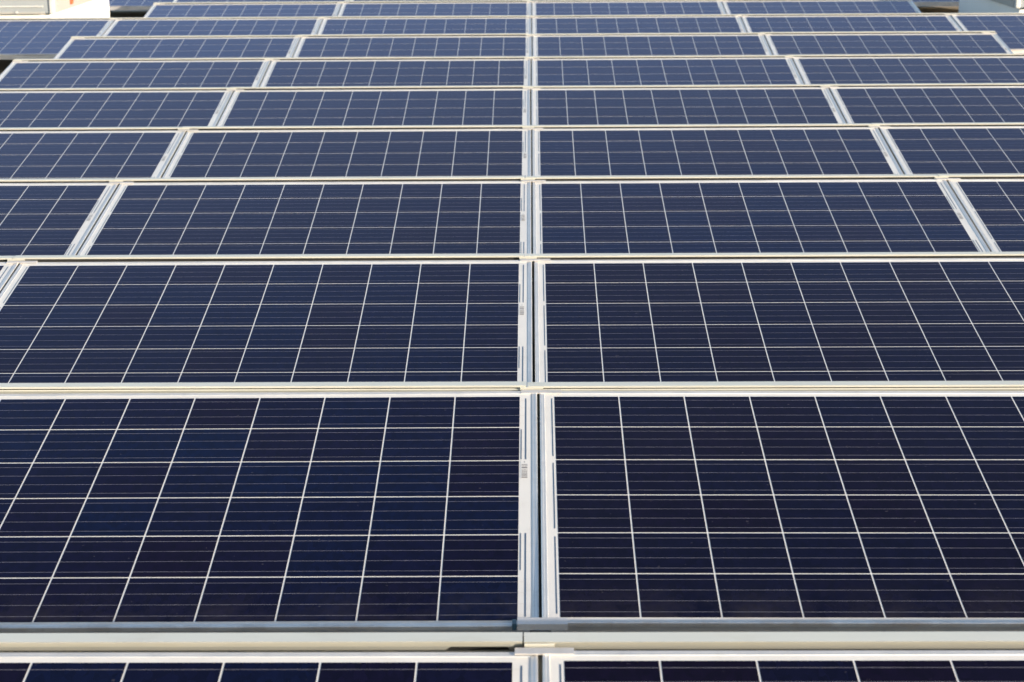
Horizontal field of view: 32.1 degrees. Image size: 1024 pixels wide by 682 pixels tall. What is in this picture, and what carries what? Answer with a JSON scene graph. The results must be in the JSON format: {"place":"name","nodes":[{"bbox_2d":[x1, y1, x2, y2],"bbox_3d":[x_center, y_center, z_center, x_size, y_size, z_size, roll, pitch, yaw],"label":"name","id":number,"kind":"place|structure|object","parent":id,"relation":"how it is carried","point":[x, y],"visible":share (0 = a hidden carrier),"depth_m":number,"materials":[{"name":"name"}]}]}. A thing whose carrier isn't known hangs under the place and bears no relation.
{"place":"outdoors","nodes":[
{"label":"outdoors","id":0,"kind":"place"},
{"bbox_2d":[0,6,983,647],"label":"roof","id":1,"kind":"structure","parent":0,"point":[4,64],"depth_m":18.29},
{"bbox_2d":[6,259,37,267],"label":"mounting bracket","id":2,"kind":"object","parent":1,"relation":"on","point":[19,261],"visible":0.17,"depth_m":5.79,"materials":[{"name":"silver metal"}]},
{"bbox_2d":[0,260,531,385],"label":"solar panel","id":3,"kind":"object","parent":2,"relation":"on","point":[287,321],"visible":0.89,"depth_m":5.36,"materials":[{"name":"glass"}]},
{"bbox_2d":[0,0,109,17],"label":"roof skylight","id":4,"kind":"object","parent":1,"relation":"on","point":[54,8],"visible":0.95,"depth_m":14.77},
{"bbox_2d":[108,180,133,187],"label":"mounting bracket","id":5,"kind":"object","parent":1,"relation":"on","point":[119,182],"visible":0.1,"depth_m":7.21,"materials":[{"name":"silver metal"}]},
{"bbox_2d":[77,181,530,256],"bbox_3d":[-0.759,-0.416,6.757,1.664,0.040,0.999,0,25,1],"label":"solar panel","id":6,"kind":"object","parent":5,"relation":"on","point":[378,217],"visible":0.75,"depth_m":6.83,"materials":[{"name":"glass"}]},
{"bbox_2d":[226,88,243,93],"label":"mounting bracket","id":7,"kind":"object","parent":1,"relation":"on","point":[231,89],"visible":0.12,"depth_m":10.02,"materials":[{"name":"silver metal"}]},
{"bbox_2d":[0,87,230,125],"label":"wind deflector","id":8,"kind":"object","parent":7,"relation":"attached to","point":[115,89],"visible":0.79,"depth_m":10.04,"materials":[{"name":"silver metal"}]},
{"bbox_2d":[217,89,529,125],"bbox_3d":[-0.735,-1.187,9.564,1.664,0.039,0.999,0,25,1],"label":"solar panel","id":9,"kind":"object","parent":7,"relation":"on","point":[377,107],"visible":0.63,"depth_m":9.71,"materials":[{"name":"glass"}]},
{"bbox_2d":[523,87,540,124],"bbox_3d":[0.102,-1.149,9.588,0.160,0.320,1.284,0,15,1],"label":"mounting bracket","id":10,"kind":"object","parent":1,"relation":"on","point":[530,88],"visible":0.09,"depth_m":9.98,"materials":[{"name":"silver metal"}]},
{"bbox_2d":[230,85,525,96],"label":"wind deflector","id":11,"kind":"object","parent":10,"relation":"attached to","point":[387,87],"visible":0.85,"depth_m":10.03,"materials":[{"name":"silver metal"}]},
{"bbox_2d":[531,87,845,124],"bbox_3d":[0.937,-1.192,9.547,1.664,0.039,0.999,0,25,1],"label":"solar panel","id":12,"kind":"object","parent":10,"relation":"on","point":[634,106],"visible":0.61,"depth_m":9.69,"materials":[{"name":"glass"}]},
{"bbox_2d":[524,57,539,85],"bbox_3d":[0.119,-1.541,11.007,0.160,0.320,1.284,0,15,1],"label":"mounting bracket","id":13,"kind":"object","parent":1,"relation":"on","point":[531,58],"visible":0.09,"depth_m":11.41,"materials":[{"name":"silver metal"}]},
{"bbox_2d":[260,59,530,86],"bbox_3d":[-0.717,-1.578,10.983,1.664,0.038,0.999,0,25,1],"label":"solar panel","id":14,"kind":"object","parent":13,"relation":"on","point":[414,72],"visible":0.5,"depth_m":11.17,"materials":[{"name":"glass"}]},
{"bbox_2d":[267,56,526,64],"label":"wind deflector","id":15,"kind":"object","parent":13,"relation":"attached to","point":[386,58],"visible":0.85,"depth_m":11.45,"materials":[{"name":"silver metal"}]},
{"bbox_2d":[532,57,803,85],"bbox_3d":[0.955,-1.586,10.964,1.664,0.040,0.999,0,25,1],"label":"solar panel","id":16,"kind":"object","parent":13,"relation":"on","point":[663,71],"visible":0.59,"depth_m":11.14,"materials":[{"name":"glass"}]},
{"bbox_2d":[522,127,542,175],"bbox_3d":[0.091,-0.756,8.187,0.160,0.320,1.284,0,15,1],"label":"mounting bracket","id":17,"kind":"object","parent":1,"relation":"on","point":[531,128],"visible":0.08,"depth_m":8.58,"materials":[{"name":"silver metal"}]},
{"bbox_2d":[162,129,530,177],"bbox_3d":[-0.744,-0.794,8.164,1.664,0.038,0.999,0,25,1],"label":"solar panel","id":18,"kind":"object","parent":17,"relation":"on","point":[349,153],"visible":0.61,"depth_m":8.29,"materials":[{"name":"glass"}]},
{"bbox_2d":[181,125,525,135],"bbox_3d":[-0.767,-0.912,8.709,1.669,0.293,0.112,0,15,1],"label":"wind deflector","id":19,"kind":"object","parent":17,"relation":"attached to","point":[357,127],"visible":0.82,"depth_m":8.63,"materials":[{"name":"silver metal"}]},
{"bbox_2d":[532,127,902,175],"bbox_3d":[0.926,-0.799,8.145,1.664,0.038,0.999,0,25,1],"label":"solar panel","id":20,"kind":"object","parent":17,"relation":"on","point":[716,151],"visible":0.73,"depth_m":8.28,"materials":[{"name":"glass"}]},
{"bbox_2d":[526,16,538,33],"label":"mounting bracket","id":21,"kind":"object","parent":1,"relation":"on","point":[531,17],"visible":0.16,"depth_m":14.22,"materials":[{"name":"silver metal"}]},
{"bbox_2d":[320,15,527,22],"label":"wind deflector","id":22,"kind":"object","parent":21,"relation":"attached to","point":[423,16],"visible":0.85,"depth_m":14.27,"materials":[{"name":"silver metal"}]},
{"bbox_2d":[532,16,746,33],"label":"solar panel","id":23,"kind":"object","parent":21,"relation":"on","point":[669,24],"visible":0.46,"depth_m":14.01,"materials":[{"name":"glass"}]},
{"bbox_2d":[526,34,539,55],"bbox_3d":[0.141,-1.933,12.426,0.160,0.320,1.284,0,15,1],"label":"mounting bracket","id":24,"kind":"object","parent":1,"relation":"on","point":[532,35],"visible":0.09,"depth_m":12.83,"materials":[{"name":"silver metal"}]},
{"bbox_2d":[297,33,527,42],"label":"wind deflector","id":25,"kind":"object","parent":24,"relation":"attached to","point":[387,35],"visible":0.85,"depth_m":12.87,"materials":[{"name":"silver metal"}]},
{"bbox_2d":[521,178,545,253],"bbox_3d":[0.077,-0.377,6.780,0.160,0.320,1.284,0,15,1],"label":"mounting bracket","id":26,"kind":"object","parent":1,"relation":"on","point":[531,180],"visible":0.1,"depth_m":7.18,"materials":[{"name":"silver metal"}]},
{"bbox_2d":[114,176,524,182],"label":"wind deflector","id":27,"kind":"object","parent":26,"relation":"attached to","point":[343,179],"visible":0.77,"depth_m":7.22,"materials":[{"name":"silver metal"}]},
{"bbox_2d":[533,179,989,253],"bbox_3d":[0.911,-0.422,6.737,1.664,0.039,0.999,0,25,1],"label":"solar panel","id":28,"kind":"object","parent":26,"relation":"on","point":[788,216],"visible":0.8,"depth_m":6.81,"materials":[{"name":"glass"}]},
{"bbox_2d":[519,257,549,381],"bbox_3d":[0.065,0.008,5.365,0.160,0.320,1.284,0,15,1],"label":"mounting bracket","id":29,"kind":"object","parent":1,"relation":"on","point":[532,259],"visible":0.18,"depth_m":5.75,"materials":[{"name":"silver metal"}]},
{"bbox_2d":[13,253,523,261],"bbox_3d":[-0.794,-0.148,5.889,1.669,0.293,0.112,0,15,1],"label":"wind deflector","id":30,"kind":"object","parent":29,"relation":"attached to","point":[246,257],"visible":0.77,"depth_m":5.81,"materials":[{"name":"silver metal"}]},
{"bbox_2d":[512,387,567,631],"bbox_3d":[0.061,0.395,3.950,0.160,0.320,1.284,0,15,1],"label":"mounting bracket","id":31,"kind":"object","parent":1,"relation":"on","point":[540,624],"visible":0.27,"depth_m":3.80,"materials":[{"name":"silver metal"}]},
{"bbox_2d":[0,381,526,393],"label":"wind deflector","id":32,"kind":"object","parent":31,"relation":"attached to","point":[190,387],"visible":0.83,"depth_m":4.39,"materials":[{"name":"silver metal"}]},
{"bbox_2d":[0,391,538,635],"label":"solar panel","id":33,"kind":"object","parent":31,"relation":"on","point":[287,512],"visible":0.99,"depth_m":3.86,"materials":[{"name":"glass"}]},
{"bbox_2d":[540,391,1023,631],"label":"solar panel","id":34,"kind":"object","parent":31,"relation":"on","point":[782,511],"visible":0.99,"depth_m":3.84,"materials":[{"name":"glass"}]},
{"bbox_2d":[515,644,573,660],"bbox_3d":[0.043,0.785,2.539,0.160,0.320,1.284,0,15,1],"label":"mounting bracket","id":35,"kind":"object","parent":1,"relation":"on","point":[539,650],"visible":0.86,"depth_m":2.95,"materials":[{"name":"silver metal"}]},
{"bbox_2d":[0,632,522,652],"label":"wind deflector","id":36,"kind":"object","parent":35,"relation":"attached to","point":[274,642],"visible":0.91,"depth_m":2.98,"materials":[{"name":"silver metal"}]},
{"bbox_2d":[0,652,537,681],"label":"solar panel","id":37,"kind":"object","parent":35,"relation":"on","point":[283,667],"visible":1,"depth_m":2.92,"materials":[{"name":"glass"}]},
{"bbox_2d":[542,650,1023,681],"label":"solar panel","id":38,"kind":"object","parent":35,"relation":"on","point":[821,666],"visible":1,"depth_m":2.91,"materials":[{"name":"glass"}]},
{"bbox_2d":[820,85,838,89],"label":"mounting bracket","id":39,"kind":"object","parent":1,"relation":"on","point":[825,86],"visible":0.05,"depth_m":9.98,"materials":[{"name":"silver metal"}]},
{"bbox_2d":[526,84,822,98],"bbox_3d":[0.914,-1.309,10.094,1.669,0.293,0.112,0,15,1],"label":"wind deflector","id":40,"kind":"object","parent":39,"relation":"attached to","point":[699,86],"visible":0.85,"depth_m":10.01,"materials":[{"name":"silver metal"}]},
{"bbox_2d":[868,125,889,130],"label":"mounting bracket","id":41,"kind":"object","parent":1,"relation":"on","point":[875,126],"visible":0.11,"depth_m":8.58,"materials":[{"name":"silver metal"}]},
{"bbox_2d":[526,123,871,140],"bbox_3d":[0.904,-0.917,8.692,1.669,0.293,0.112,0,15,1],"label":"wind deflector","id":42,"kind":"object","parent":41,"relation":"attached to","point":[705,125],"visible":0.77,"depth_m":8.61,"materials":[{"name":"silver metal"}]},
{"bbox_2d":[879,126,1023,173],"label":"solar panel","id":43,"kind":"object","parent":41,"relation":"on","point":[962,150],"visible":0.76,"depth_m":8.28,"materials":[{"name":"glass"}]},
{"bbox_2d":[934,177,960,183],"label":"mounting bracket","id":44,"kind":"object","parent":1,"relation":"on","point":[942,178],"visible":0.07,"depth_m":7.17,"materials":[{"name":"silver metal"}]},
{"bbox_2d":[525,174,937,194],"bbox_3d":[0.889,-0.538,7.286,1.669,0.293,0.112,0,15,1],"label":"wind deflector","id":45,"kind":"object","parent":44,"relation":"attached to","point":[726,177],"visible":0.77,"depth_m":7.20,"materials":[{"name":"silver metal"}]},
{"bbox_2d":[959,0,1023,12],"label":"roof skylight","id":46,"kind":"object","parent":1,"relation":"on","point":[991,6],"visible":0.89,"depth_m":15.54},
{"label":"mounting bracket","id":47,"kind":"object","parent":1,"relation":"on","visible":0},
{"bbox_2d":[0,19,114,59],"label":"solar panel","id":48,"kind":"object","parent":47,"relation":"on","point":[34,39],"visible":0.69,"depth_m":13.88,"materials":[{"name":"glass"}]},
{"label":"mounting bracket","id":49,"kind":"object","parent":1,"relation":"on","visible":0},
{"bbox_2d":[103,18,322,43],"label":"solar panel","id":50,"kind":"object","parent":49,"relation":"on","point":[179,27],"visible":0.56,"depth_m":14.04,"materials":[{"name":"glass"}]},
{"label":"mounting bracket","id":51,"kind":"object","parent":1,"relation":"on","visible":0},
{"bbox_2d":[117,17,319,32],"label":"wind deflector","id":52,"kind":"object","parent":51,"relation":"attached to","point":[219,18],"visible":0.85,"depth_m":14.28,"materials":[{"name":"silver metal"}]},
{"bbox_2d":[317,17,530,33],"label":"solar panel","id":53,"kind":"object","parent":51,"relation":"on","point":[425,25],"visible":0.48,"depth_m":14.03,"materials":[{"name":"glass"}]},
{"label":"mounting bracket","id":54,"kind":"object","parent":1,"relation":"on","visible":0},
{"bbox_2d":[528,14,736,23],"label":"wind deflector","id":55,"kind":"object","parent":54,"relation":"attached to","point":[630,15],"visible":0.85,"depth_m":14.25,"materials":[{"name":"silver metal"}]},
{"bbox_2d":[741,15,961,31],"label":"solar panel","id":56,"kind":"object","parent":54,"relation":"on","point":[858,23],"visible":0.5,"depth_m":14.00,"materials":[{"name":"glass"}]},
{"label":"mounting bracket","id":57,"kind":"object","parent":1,"relation":"on","visible":0},
{"bbox_2d":[737,13,945,30],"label":"wind deflector","id":58,"kind":"object","parent":57,"relation":"attached to","point":[847,14],"visible":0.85,"depth_m":14.23,"materials":[{"name":"silver metal"}]},
{"bbox_2d":[951,15,1023,52],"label":"solar panel","id":59,"kind":"object","parent":57,"relation":"on","point":[1008,30],"visible":0.53,"depth_m":13.90,"materials":[{"name":"glass"}]},
{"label":"mounting bracket","id":60,"kind":"object","parent":1,"relation":"on","visible":0},
{"bbox_2d":[144,3,341,16],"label":"solar panel","id":61,"kind":"object","parent":60,"relation":"on","point":[253,10],"visible":0.41,"depth_m":15.49,"materials":[{"name":"glass"}]},
{"bbox_2d":[155,1,338,15],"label":"wind deflector","id":62,"kind":"object","parent":60,"relation":"attached to","point":[243,2],"visible":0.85,"depth_m":15.71,"materials":[{"name":"silver metal"}]},
{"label":"mounting bracket","id":63,"kind":"object","parent":1,"relation":"on","visible":0},
{"bbox_2d":[338,2,530,15],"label":"solar panel","id":64,"kind":"object","parent":63,"relation":"on","point":[443,9],"visible":0.47,"depth_m":15.47,"materials":[{"name":"glass"}]},
{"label":"mounting bracket","id":65,"kind":"object","parent":1,"relation":"on","visible":0},
{"bbox_2d":[339,0,527,7],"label":"wind deflector","id":66,"kind":"object","parent":65,"relation":"attached to","point":[432,1],"visible":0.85,"depth_m":15.69,"materials":[{"name":"silver metal"}]},
{"bbox_2d":[532,1,725,14],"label":"solar panel","id":67,"kind":"object","parent":65,"relation":"on","point":[634,8],"visible":0.46,"depth_m":15.45,"materials":[{"name":"glass"}]},
{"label":"mounting bracket","id":68,"kind":"object","parent":1,"relation":"on","visible":0},
{"bbox_2d":[722,0,920,13],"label":"solar panel","id":69,"kind":"object","parent":68,"relation":"on","point":[821,7],"visible":0.45,"depth_m":15.44,"materials":[{"name":"glass"}]},
{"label":"mounting bracket","id":70,"kind":"object","parent":1,"relation":"on","visible":0},
{"bbox_2d":[109,0,173,9],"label":"solar panel","id":71,"kind":"object","parent":70,"relation":"on","point":[130,4],"visible":0.2,"depth_m":17.69,"materials":[{"name":"glass"}]},
{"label":"mounting bracket","id":72,"kind":"object","parent":1,"relation":"on","visible":0},
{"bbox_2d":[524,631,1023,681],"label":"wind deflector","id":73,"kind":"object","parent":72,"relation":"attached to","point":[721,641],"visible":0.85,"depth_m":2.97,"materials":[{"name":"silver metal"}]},
{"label":"mounting bracket","id":74,"kind":"object","parent":1,"relation":"on","visible":0},
{"bbox_2d":[525,252,1023,277],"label":"wind deflector","id":75,"kind":"object","parent":74,"relation":"attached to","point":[646,256],"visible":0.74,"depth_m":5.79,"materials":[{"name":"silver metal"}]},
{"bbox_2d":[534,258,1023,381],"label":"solar panel","id":76,"kind":"object","parent":74,"relation":"on","point":[743,320],"visible":0.86,"depth_m":5.34,"materials":[{"name":"glass"}]},
{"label":"mounting bracket","id":77,"kind":"object","parent":1,"relation":"on","visible":0},
{"bbox_2d":[0,178,115,242],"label":"wind deflector","id":78,"kind":"object","parent":77,"relation":"attached to","point":[81,180],"visible":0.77,"depth_m":7.23,"materials":[{"name":"silver metal"}]},
{"bbox_2d":[0,183,118,255],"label":"solar panel","id":79,"kind":"object","parent":77,"relation":"on","point":[49,218],"visible":0.84,"depth_m":6.89,"materials":[{"name":"glass"}]},
{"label":"mounting bracket","id":80,"kind":"object","parent":1,"relation":"on","visible":0},
{"bbox_2d":[937,174,1023,232],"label":"wind deflector","id":81,"kind":"object","parent":80,"relation":"attached to","point":[990,176],"visible":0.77,"depth_m":7.19,"materials":[{"name":"silver metal"}]},
{"bbox_2d":[947,179,1023,251],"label":"solar panel","id":82,"kind":"object","parent":80,"relation":"on","point":[994,209],"visible":0.77,"depth_m":6.88,"materials":[{"name":"glass"}]},
{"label":"mounting bracket","id":83,"kind":"object","parent":1,"relation":"on","visible":0},
{"bbox_2d":[0,127,183,177],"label":"wind deflector","id":84,"kind":"object","parent":83,"relation":"attached to","point":[89,129],"visible":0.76,"depth_m":8.64,"materials":[{"name":"silver metal"}]},
{"bbox_2d":[0,130,185,189],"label":"solar panel","id":85,"kind":"object","parent":83,"relation":"on","point":[77,154],"visible":0.73,"depth_m":8.32,"materials":[{"name":"glass"}]},
{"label":"mounting bracket","id":86,"kind":"object","parent":1,"relation":"on","visible":0},
{"bbox_2d":[871,122,1023,173],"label":"wind deflector","id":87,"kind":"object","parent":86,"relation":"attached to","point":[953,124],"visible":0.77,"depth_m":8.60,"materials":[{"name":"silver metal"}]},
{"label":"mounting bracket","id":88,"kind":"object","parent":1,"relation":"on","visible":0},
{"bbox_2d":[0,90,232,127],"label":"solar panel","id":89,"kind":"object","parent":88,"relation":"on","point":[112,108],"visible":0.66,"depth_m":9.74,"materials":[{"name":"glass"}]},
{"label":"mounting bracket","id":90,"kind":"object","parent":1,"relation":"on","visible":0},
{"bbox_2d":[823,83,1023,122],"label":"wind deflector","id":91,"kind":"object","parent":90,"relation":"attached to","point":[929,84],"visible":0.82,"depth_m":9.99,"materials":[{"name":"silver metal"}]},
{"bbox_2d":[829,86,1023,122],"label":"solar panel","id":92,"kind":"object","parent":90,"relation":"on","point":[950,104],"visible":0.66,"depth_m":9.69,"materials":[{"name":"glass"}]},
{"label":"mounting bracket","id":93,"kind":"object","parent":1,"relation":"on","visible":0},
{"bbox_2d":[0,60,269,87],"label":"solar panel","id":94,"kind":"object","parent":93,"relation":"on","point":[137,74],"visible":0.6,"depth_m":11.18,"materials":[{"name":"glass"}]},
{"bbox_2d":[14,58,267,86],"bbox_3d":[-2.393,-1.691,11.548,1.633,0.293,0.112,0,15,1],"label":"wind deflector","id":95,"kind":"object","parent":93,"relation":"attached to","point":[143,59],"visible":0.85,"depth_m":11.46,"materials":[{"name":"silver metal"}]},
{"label":"mounting bracket","id":96,"kind":"object","parent":1,"relation":"on","visible":0},
{"bbox_2d":[527,55,786,67],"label":"wind deflector","id":97,"kind":"object","parent":96,"relation":"attached to","point":[678,56],"visible":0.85,"depth_m":11.43,"materials":[{"name":"silver metal"}]},
{"bbox_2d":[792,56,1023,83],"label":"solar panel","id":98,"kind":"object","parent":96,"relation":"on","point":[899,70],"visible":0.57,"depth_m":11.13,"materials":[{"name":"glass"}]},
{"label":"mounting bracket","id":99,"kind":"object","parent":1,"relation":"on","visible":0},
{"bbox_2d":[787,53,1023,82],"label":"wind deflector","id":100,"kind":"object","parent":99,"relation":"attached to","point":[908,55],"visible":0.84,"depth_m":11.41,"materials":[{"name":"silver metal"}]},
{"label":"mounting bracket","id":101,"kind":"object","parent":1,"relation":"on","visible":0},
{"bbox_2d":[53,37,299,66],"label":"solar panel","id":102,"kind":"object","parent":101,"relation":"on","point":[210,47],"visible":0.54,"depth_m":12.62,"materials":[{"name":"glass"}]},
{"bbox_2d":[72,35,296,56],"bbox_3d":[-2.370,-2.081,12.967,1.633,0.293,0.112,0,15,1],"label":"wind deflector","id":103,"kind":"object","parent":101,"relation":"attached to","point":[201,36],"visible":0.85,"depth_m":12.88,"materials":[{"name":"silver metal"}]},
{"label":"mounting bracket","id":104,"kind":"object","parent":1,"relation":"on","visible":0},
{"bbox_2d":[532,32,758,43],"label":"wind deflector","id":105,"kind":"object","parent":104,"relation":"attached to","point":[734,33],"visible":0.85,"depth_m":12.85,"materials":[{"name":"silver metal"}]},
{"bbox_2d":[533,35,771,55],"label":"solar panel","id":106,"kind":"object","parent":104,"relation":"on","point":[618,45],"visible":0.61,"depth_m":12.59,"materials":[{"name":"glass"}]},
{"bbox_2d":[764,33,1012,54],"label":"solar panel","id":107,"kind":"object","parent":104,"relation":"on","point":[817,44],"visible":0.58,"depth_m":12.57,"materials":[{"name":"glass"}]},
{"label":"mounting bracket","id":108,"kind":"object","parent":1,"relation":"on","visible":0},
{"bbox_2d":[759,31,994,54],"bbox_3d":[2.637,-2.102,12.913,1.693,0.293,0.112,0,15,1],"label":"wind deflector","id":109,"kind":"object","parent":108,"relation":"attached to","point":[905,32],"visible":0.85,"depth_m":12.83,"materials":[{"name":"silver metal"}]},
{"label":"mounting bracket","id":110,"kind":"object","parent":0,"visible":0},
{"bbox_2d":[527,381,1023,415],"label":"wind deflector","id":111,"kind":"object","parent":110,"relation":"attached to","point":[824,386],"visible":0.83,"depth_m":4.37,"materials":[{"name":"silver metal"}]},
{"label":"mounting bracket","id":112,"kind":"object","parent":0,"visible":0},
{"bbox_2d":[0,262,18,292],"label":"solar panel","id":113,"kind":"object","parent":112,"relation":"on","point":[7,270],"visible":0.97,"depth_m":5.73,"materials":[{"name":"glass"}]},
{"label":"mounting bracket","id":114,"kind":"object","parent":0,"visible":0},
{"bbox_2d":[293,36,531,56],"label":"solar panel","id":115,"kind":"object","parent":114,"relation":"on","point":[428,46],"visible":0.53,"depth_m":12.61,"materials":[{"name":"glass"}]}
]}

